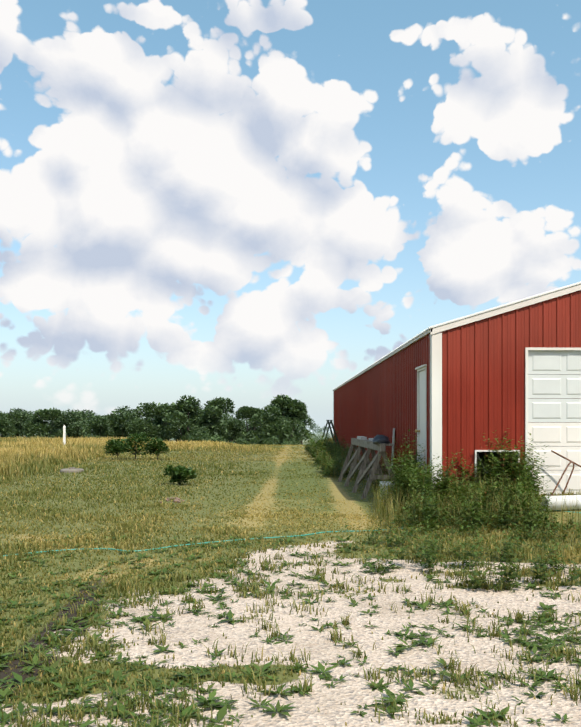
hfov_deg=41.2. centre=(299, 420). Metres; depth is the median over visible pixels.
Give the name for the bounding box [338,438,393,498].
trestle rack
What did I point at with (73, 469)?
stone slab
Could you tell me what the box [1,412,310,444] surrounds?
tree trunks
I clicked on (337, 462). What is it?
weed grass
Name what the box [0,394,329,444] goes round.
tree crowns
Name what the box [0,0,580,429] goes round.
sky
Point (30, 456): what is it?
grass
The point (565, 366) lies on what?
overhead door
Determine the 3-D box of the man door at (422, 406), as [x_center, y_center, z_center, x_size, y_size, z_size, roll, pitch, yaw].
[2.230,0.154,13.802,0.045,2.084,0.824,0,0,-1]
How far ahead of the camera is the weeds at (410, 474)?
10.93 m
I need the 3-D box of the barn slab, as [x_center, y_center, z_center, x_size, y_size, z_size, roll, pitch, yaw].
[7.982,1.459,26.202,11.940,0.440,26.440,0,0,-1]
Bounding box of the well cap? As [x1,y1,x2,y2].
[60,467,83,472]
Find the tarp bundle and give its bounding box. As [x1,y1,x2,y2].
[372,435,389,443]
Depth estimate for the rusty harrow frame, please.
12.53 m
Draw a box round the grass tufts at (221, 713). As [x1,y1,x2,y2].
[0,533,580,726]
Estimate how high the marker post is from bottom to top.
1.410 m
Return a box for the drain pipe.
[541,495,580,509]
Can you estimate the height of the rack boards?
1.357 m
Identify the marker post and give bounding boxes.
[63,425,65,444]
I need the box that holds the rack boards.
[357,428,394,465]
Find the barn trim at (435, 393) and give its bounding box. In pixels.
[333,282,580,482]
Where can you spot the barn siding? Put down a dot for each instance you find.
(483, 375)
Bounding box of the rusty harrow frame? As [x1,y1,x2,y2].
[551,450,580,495]
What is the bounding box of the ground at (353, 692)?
[0,430,580,726]
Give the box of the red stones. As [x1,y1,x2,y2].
[160,497,184,502]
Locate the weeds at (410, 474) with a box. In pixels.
[303,428,580,590]
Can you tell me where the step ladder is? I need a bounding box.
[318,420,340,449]
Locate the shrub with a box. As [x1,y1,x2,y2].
[103,432,197,484]
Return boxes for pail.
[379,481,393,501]
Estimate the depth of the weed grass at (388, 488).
13.23 m
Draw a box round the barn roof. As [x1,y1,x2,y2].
[333,282,580,389]
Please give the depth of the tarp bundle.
15.28 m
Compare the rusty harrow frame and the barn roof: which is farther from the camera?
the barn roof
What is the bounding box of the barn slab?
[477,452,579,494]
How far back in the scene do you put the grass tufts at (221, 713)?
5.02 m
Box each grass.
[0,435,580,726]
[310,440,393,486]
[371,467,579,529]
[372,466,417,508]
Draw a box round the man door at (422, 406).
[419,370,424,469]
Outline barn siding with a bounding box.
[334,290,580,487]
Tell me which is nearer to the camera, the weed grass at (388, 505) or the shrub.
the weed grass at (388, 505)
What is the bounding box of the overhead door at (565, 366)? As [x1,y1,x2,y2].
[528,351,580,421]
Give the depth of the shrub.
29.44 m
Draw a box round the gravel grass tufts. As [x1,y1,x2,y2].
[1,540,580,726]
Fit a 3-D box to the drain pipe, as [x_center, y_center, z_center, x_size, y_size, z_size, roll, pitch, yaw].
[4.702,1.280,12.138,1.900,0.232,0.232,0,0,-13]
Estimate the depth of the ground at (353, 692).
5.74 m

